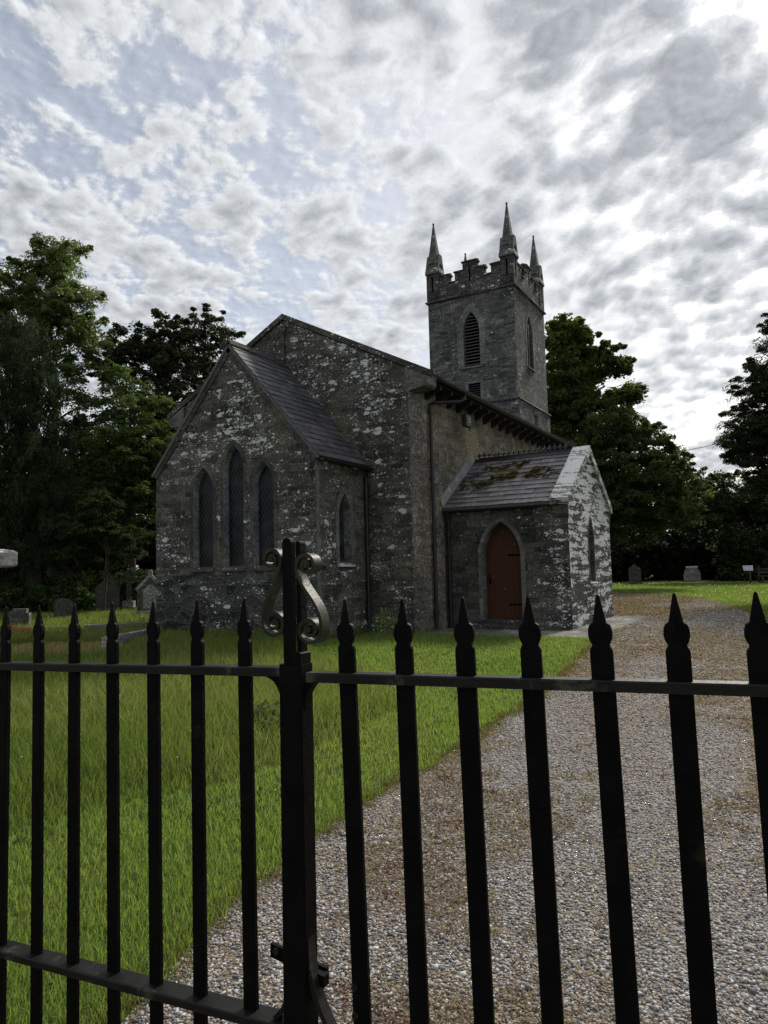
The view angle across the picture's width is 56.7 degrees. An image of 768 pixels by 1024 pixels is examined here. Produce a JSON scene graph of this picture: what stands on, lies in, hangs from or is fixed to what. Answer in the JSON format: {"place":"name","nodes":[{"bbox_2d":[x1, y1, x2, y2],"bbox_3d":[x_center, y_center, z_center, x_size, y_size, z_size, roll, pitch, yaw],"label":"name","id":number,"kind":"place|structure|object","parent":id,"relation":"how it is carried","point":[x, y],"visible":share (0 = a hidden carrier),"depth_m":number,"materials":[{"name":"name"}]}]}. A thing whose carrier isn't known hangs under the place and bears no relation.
{"place":"outdoors","nodes":[
{"label":"outdoors","id":0,"kind":"place"},
{"bbox_2d":[11,638,392,812],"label":"seeding grass","id":1,"kind":"structure","parent":0,"point":[174,711],"depth_m":6.77,"materials":[{"name":"green plant"}]},
{"bbox_2d":[0,0,767,568],"label":"sky","id":2,"kind":"structure","parent":0,"point":[257,162],"materials":[{"name":"white"}]},
{"bbox_2d":[6,574,767,1023],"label":"ground","id":3,"kind":"structure","parent":0,"point":[104,902],"depth_m":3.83,"materials":[{"name":"green plant"}]},
{"bbox_2d":[0,403,9,449],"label":"ivy clad tree","id":4,"kind":"object","parent":3,"relation":"on","point":[1,428],"visible":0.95,"depth_m":26.34,"materials":[{"name":"green plant"}]},
{"bbox_2d":[0,549,17,567],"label":"gate pier","id":5,"kind":"structure","parent":3,"relation":"on","point":[8,558],"depth_m":2.97,"materials":[{"name":"stone"}]},
{"bbox_2d":[9,608,31,624],"bbox_3d":[-10.211,3.068,19.971,0.560,0.700,0.160,-1,-4,-2],"label":"headstone","id":6,"kind":"object","parent":3,"relation":"on","point":[20,616],"visible":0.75,"depth_m":19.90,"materials":[{"name":"grey stone"}]},
{"bbox_2d":[10,624,32,635],"bbox_3d":[-8.505,2.870,16.845,1.308,0.502,1.001,-4,-5,30],"label":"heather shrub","id":7,"kind":"object","parent":3,"relation":"on","point":[20,629],"visible":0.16,"depth_m":16.82,"materials":[{"name":"brown plant"}]},
{"bbox_2d":[0,311,85,612],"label":"yew tree","id":8,"kind":"object","parent":3,"relation":"on","point":[32,496],"visible":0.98,"depth_m":26.91,"materials":[{"name":"green plant"}]},
{"bbox_2d":[0,231,113,581],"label":"ash tree","id":9,"kind":"object","parent":3,"relation":"on","point":[51,309],"visible":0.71,"depth_m":34.34,"materials":[{"name":"green plant"}]},
{"bbox_2d":[29,578,94,612],"bbox_3d":[-12.028,3.162,26.692,2.869,1.398,2.256,-4,-5,30],"label":"laurel shrub","id":10,"kind":"object","parent":3,"relation":"on","point":[48,600],"visible":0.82,"depth_m":26.34,"materials":[{"name":"green plant"}]},
{"bbox_2d":[54,599,73,616],"bbox_3d":[-10.793,3.335,23.982,0.600,0.820,0.300,1,-5,-25],"label":"headstone","id":11,"kind":"object","parent":3,"relation":"on","point":[63,607],"visible":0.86,"depth_m":23.85,"materials":[{"name":"grey stone"}]},
{"bbox_2d":[1,432,139,569],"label":"woodland tree","id":12,"kind":"object","parent":3,"relation":"on","point":[63,461],"visible":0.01,"depth_m":45.89,"materials":[{"name":"green plant"}]},
{"bbox_2d":[11,640,131,656],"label":"dry grass","id":13,"kind":"structure","parent":3,"relation":"on","point":[29,645],"depth_m":14.57,"materials":[{"name":"brown plant"}]},
{"bbox_2d":[0,566,155,614],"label":"undergrowth","id":14,"kind":"object","parent":3,"relation":"on","point":[17,598],"visible":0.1,"depth_m":27.82,"materials":[{"name":"green plant"}]},
{"bbox_2d":[2,470,154,587],"bbox_3d":[-17.549,1.047,39.322,9.721,8.318,10.395,1,-5,-25],"label":"woodland tree","id":15,"kind":"object","parent":3,"relation":"on","point":[16,575],"visible":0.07,"depth_m":37.79,"materials":[{"name":"green plant"}]},
{"bbox_2d":[7,520,155,583],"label":"undergrowth","id":16,"kind":"object","parent":3,"relation":"on","point":[147,563],"visible":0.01,"depth_m":41.12,"materials":[{"name":"green plant"}]},
{"bbox_2d":[14,409,150,586],"bbox_3d":[-13.880,-0.066,32.467,6.341,9.333,4.320,-1,-4,-1],"label":"holly tree","id":17,"kind":"object","parent":3,"relation":"on","point":[74,424],"visible":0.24,"depth_m":32.33,"materials":[{"name":"green plant"}]},
{"bbox_2d":[40,490,155,610],"bbox_3d":[-10.515,1.615,26.321,3.835,4.828,3.292,-4,-5,30],"label":"sapling","id":18,"kind":"object","parent":3,"relation":"on","point":[105,528],"visible":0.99,"depth_m":25.95,"materials":[{"name":"green plant"}]},
{"bbox_2d":[95,578,119,610],"bbox_3d":[-10.341,3.198,26.617,0.840,1.480,0.120,0,-5,-22],"label":"headstone","id":19,"kind":"object","parent":3,"relation":"on","point":[112,593],"visible":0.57,"depth_m":26.59,"materials":[{"name":"grey stone"}]},
{"bbox_2d":[84,622,146,630],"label":"grave kerb","id":20,"kind":"structure","parent":3,"relation":"on","point":[103,625],"depth_m":18.21,"materials":[{"name":"grey stone"}]},
{"bbox_2d":[64,358,179,584],"bbox_3d":[-10.774,-1.090,30.202,5.681,10.838,5.078,-4,-5,30],"label":"birch tree","id":21,"kind":"object","parent":3,"relation":"on","point":[135,452],"visible":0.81,"depth_m":29.68,"materials":[{"name":"green plant"}]},
{"bbox_2d":[101,629,146,648],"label":"grave kerb","id":22,"kind":"structure","parent":3,"relation":"on","point":[123,638],"depth_m":14.82,"materials":[{"name":"grey stone"}]},
{"bbox_2d":[120,570,137,610],"bbox_3d":[-9.849,3.063,27.498,0.648,1.660,0.500,-1,-4,-5],"label":"grave cross","id":23,"kind":"object","parent":3,"relation":"on","point":[129,603],"visible":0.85,"depth_m":27.43,"materials":[{"name":"grey stone"}]},
{"bbox_2d":[122,514,155,569],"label":"woodland tree","id":24,"kind":"object","parent":3,"relation":"on","point":[151,526],"visible":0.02,"depth_m":48.32,"materials":[{"name":"green plant"}]},
{"bbox_2d":[136,569,155,615],"bbox_3d":[-7.817,2.765,23.813,0.980,1.680,0.420,0,-5,-15],"label":"headstone","id":25,"kind":"object","parent":3,"relation":"on","point":[146,593],"visible":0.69,"depth_m":23.68,"materials":[{"name":"grey stone"}]},
{"bbox_2d":[83,303,246,576],"bbox_3d":[-10.822,-3.079,38.212,10.051,16.096,7.737,-4,-5,30],"label":"beech tree","id":26,"kind":"object","parent":3,"relation":"on","point":[158,355],"visible":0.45,"depth_m":37.67,"materials":[{"name":"green plant"}]},
{"bbox_2d":[0,592,396,834],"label":"long grass","id":27,"kind":"structure","parent":3,"relation":"on","point":[133,745],"depth_m":6.90,"materials":[{"name":"green plant"}]},
{"bbox_2d":[231,699,279,736],"bbox_3d":[-1.113,1.935,6.518,0.652,0.425,0.695,-4,-5,30],"label":"dock bush","id":28,"kind":"object","parent":3,"relation":"on","point":[263,704],"visible":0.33,"depth_m":6.45,"materials":[{"name":"green plant"}]},
{"bbox_2d":[9,634,582,842],"bbox_3d":[0.692,2.335,11.165,14.864,0.055,8.357,2,-6,-41],"label":"lawn clover","id":29,"kind":"object","parent":3,"relation":"on","point":[208,806],"visible":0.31,"depth_m":4.90,"materials":[{"name":"green plant"}]},
{"bbox_2d":[47,638,591,1023],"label":"grass fringe","id":30,"kind":"object","parent":3,"relation":"on","point":[492,724],"depth_m":3.60,"materials":[{"name":"green plant"}]},
{"bbox_2d":[151,202,613,638],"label":"church","id":31,"kind":"structure","parent":3,"relation":"on","point":[374,480],"depth_m":16.84,"materials":[{"name":"grey stone"}]},
{"bbox_2d":[190,463,216,571],"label":"window","id":32,"kind":"structure","parent":31,"relation":"in","point":[203,514],"depth_m":16.74,"materials":[{"name":"grey glass"}]},
{"bbox_2d":[220,440,247,571],"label":"window","id":33,"kind":"structure","parent":31,"relation":"in","point":[233,465],"depth_m":16.29,"materials":[{"name":"grey glass"}]},
{"bbox_2d":[249,457,277,570],"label":"window","id":34,"kind":"structure","parent":31,"relation":"in","point":[263,479],"depth_m":15.86,"materials":[{"name":"grey glass"}]},
{"bbox_2d":[335,486,355,566],"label":"window","id":35,"kind":"structure","parent":31,"relation":"in","point":[344,511],"depth_m":16.11,"materials":[{"name":"grey glass"}]},
{"bbox_2d":[461,406,470,430],"bbox_3d":[2.149,-2.436,18.597,0.245,0.617,0.698,-2,-4,5],"label":"floodlight","id":36,"kind":"object","parent":31,"relation":"attached to","point":[466,420],"visible":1,"depth_m":18.30,"materials":[{"name":"black metal"}]},
{"bbox_2d":[457,304,486,369],"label":"belfry window","id":37,"kind":"structure","parent":31,"relation":"in","point":[471,333],"depth_m":29.60,"materials":[{"name":"stone"}]},
{"bbox_2d":[478,516,525,619],"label":"door","id":38,"kind":"structure","parent":31,"relation":"in","point":[501,555],"depth_m":17.07,"materials":[{"name":"red wood"}]},
{"bbox_2d":[526,312,535,372],"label":"belfry window","id":39,"kind":"structure","parent":31,"relation":"in","point":[529,329],"depth_m":30.31,"materials":[{"name":"stone"}]},
{"bbox_2d":[534,415,537,426],"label":"slit window","id":40,"kind":"structure","parent":31,"relation":"in","point":[535,417],"depth_m":30.22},
{"bbox_2d":[588,516,598,585],"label":"window","id":41,"kind":"structure","parent":31,"relation":"in","point":[591,542],"depth_m":18.04,"materials":[{"name":"grey glass"}]},
{"bbox_2d":[371,607,397,637],"bbox_3d":[0.091,2.366,15.161,0.748,0.683,0.967,-4,-5,30],"label":"nettle bush","id":42,"kind":"object","parent":3,"relation":"on","point":[385,620],"visible":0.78,"depth_m":15.18,"materials":[{"name":"green plant"}]},
{"bbox_2d":[56,580,762,789],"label":"daisies","id":43,"kind":"object","parent":3,"relation":"on","point":[624,585],"visible":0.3,"depth_m":35.64,"materials":[{"name":"white plant"}]},
{"bbox_2d":[544,312,649,460],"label":"sycamore tree","id":44,"kind":"object","parent":3,"relation":"on","point":[577,376],"visible":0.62,"depth_m":42.73,"materials":[{"name":"green plant"}]},
{"bbox_2d":[623,564,647,583],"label":"headstone","id":45,"kind":"object","parent":3,"relation":"on","point":[634,570],"visible":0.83,"depth_m":45.80,"materials":[{"name":"grey stone"}]},
{"bbox_2d":[567,404,717,549],"bbox_3d":[13.787,-0.869,40.673,9.632,10.789,5.529,-3,-5,18],"label":"beech tree","id":46,"kind":"object","parent":3,"relation":"on","point":[626,476],"visible":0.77,"depth_m":39.73,"materials":[{"name":"green plant"}]},
{"bbox_2d":[617,484,688,550],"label":"woodland tree","id":47,"kind":"object","parent":3,"relation":"on","point":[636,520],"visible":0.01,"depth_m":57.20,"materials":[{"name":"green plant"}]},
{"bbox_2d":[650,566,717,582],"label":"headstone","id":48,"kind":"object","parent":3,"relation":"on","point":[691,574],"visible":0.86,"depth_m":47.67,"materials":[{"name":"grey stone"}]},
{"bbox_2d":[610,535,767,581],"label":"hedge growth","id":49,"kind":"object","parent":3,"relation":"on","point":[625,558],"visible":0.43,"depth_m":51.14,"materials":[{"name":"green plant"}]},
{"bbox_2d":[611,524,767,580],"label":"hedge growth","id":50,"kind":"object","parent":3,"relation":"on","point":[673,538],"visible":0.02,"depth_m":52.21,"materials":[{"name":"green plant"}]},
{"bbox_2d":[650,483,762,566],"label":"woodland tree","id":51,"kind":"object","parent":3,"relation":"on","point":[744,525],"visible":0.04,"depth_m":56.28,"materials":[{"name":"green plant"}]},
{"bbox_2d":[669,469,767,539],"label":"thorn tree","id":52,"kind":"object","parent":3,"relation":"on","point":[724,508],"visible":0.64,"depth_m":47.69,"materials":[{"name":"green plant"}]},
{"bbox_2d":[708,527,767,580],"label":"hedge growth","id":53,"kind":"object","parent":3,"relation":"on","point":[736,549],"visible":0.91,"depth_m":46.57,"materials":[{"name":"green plant"}]},
{"bbox_2d":[712,313,767,497],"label":"conifer","id":54,"kind":"object","parent":3,"relation":"on","point":[744,444],"visible":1,"depth_m":26.45,"materials":[{"name":"green plant"}]},
{"bbox_2d":[743,565,752,582],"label":"notice board","id":55,"kind":"object","parent":3,"relation":"on","point":[749,568],"visible":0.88,"depth_m":41.88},
{"bbox_2d":[746,501,767,532],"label":"woodland tree","id":56,"kind":"object","parent":3,"relation":"on","point":[748,523],"visible":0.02,"depth_m":56.79,"materials":[{"name":"green plant"}]},
{"bbox_2d":[755,566,767,582],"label":"garden bench","id":57,"kind":"object","parent":3,"relation":"on","point":[758,569],"visible":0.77,"depth_m":41.89,"materials":[{"name":"brown wood"}]},
{"bbox_2d":[121,592,767,1023],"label":"gravel path","id":58,"kind":"structure","parent":0,"point":[661,1012],"depth_m":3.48,"materials":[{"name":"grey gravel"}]},
{"bbox_2d":[0,538,336,1023],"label":"gate leaf","id":59,"kind":"object","parent":58,"relation":"on","point":[305,977],"visible":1,"depth_m":1.48,"materials":[{"name":"metal"}]},
{"bbox_2d":[306,591,767,1023],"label":"gate leaf","id":60,"kind":"object","parent":59,"relation":"attached to","point":[680,686],"visible":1,"depth_m":1.18,"materials":[{"name":"metal"}]},
{"bbox_2d":[613,595,698,615],"bbox_3d":[8.297,3.280,25.734,5.057,0.055,12.066,-4,-5,30],"label":"dry moss","id":61,"kind":"object","parent":58,"relation":"on","point":[631,605],"visible":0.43,"depth_m":24.76,"materials":[{"name":"brown plant"}]},
{"bbox_2d":[419,616,647,637],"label":"porch paving","id":62,"kind":"structure","parent":0,"point":[615,622],"depth_m":15.98,"materials":[{"name":"grey stone"}]}
]}

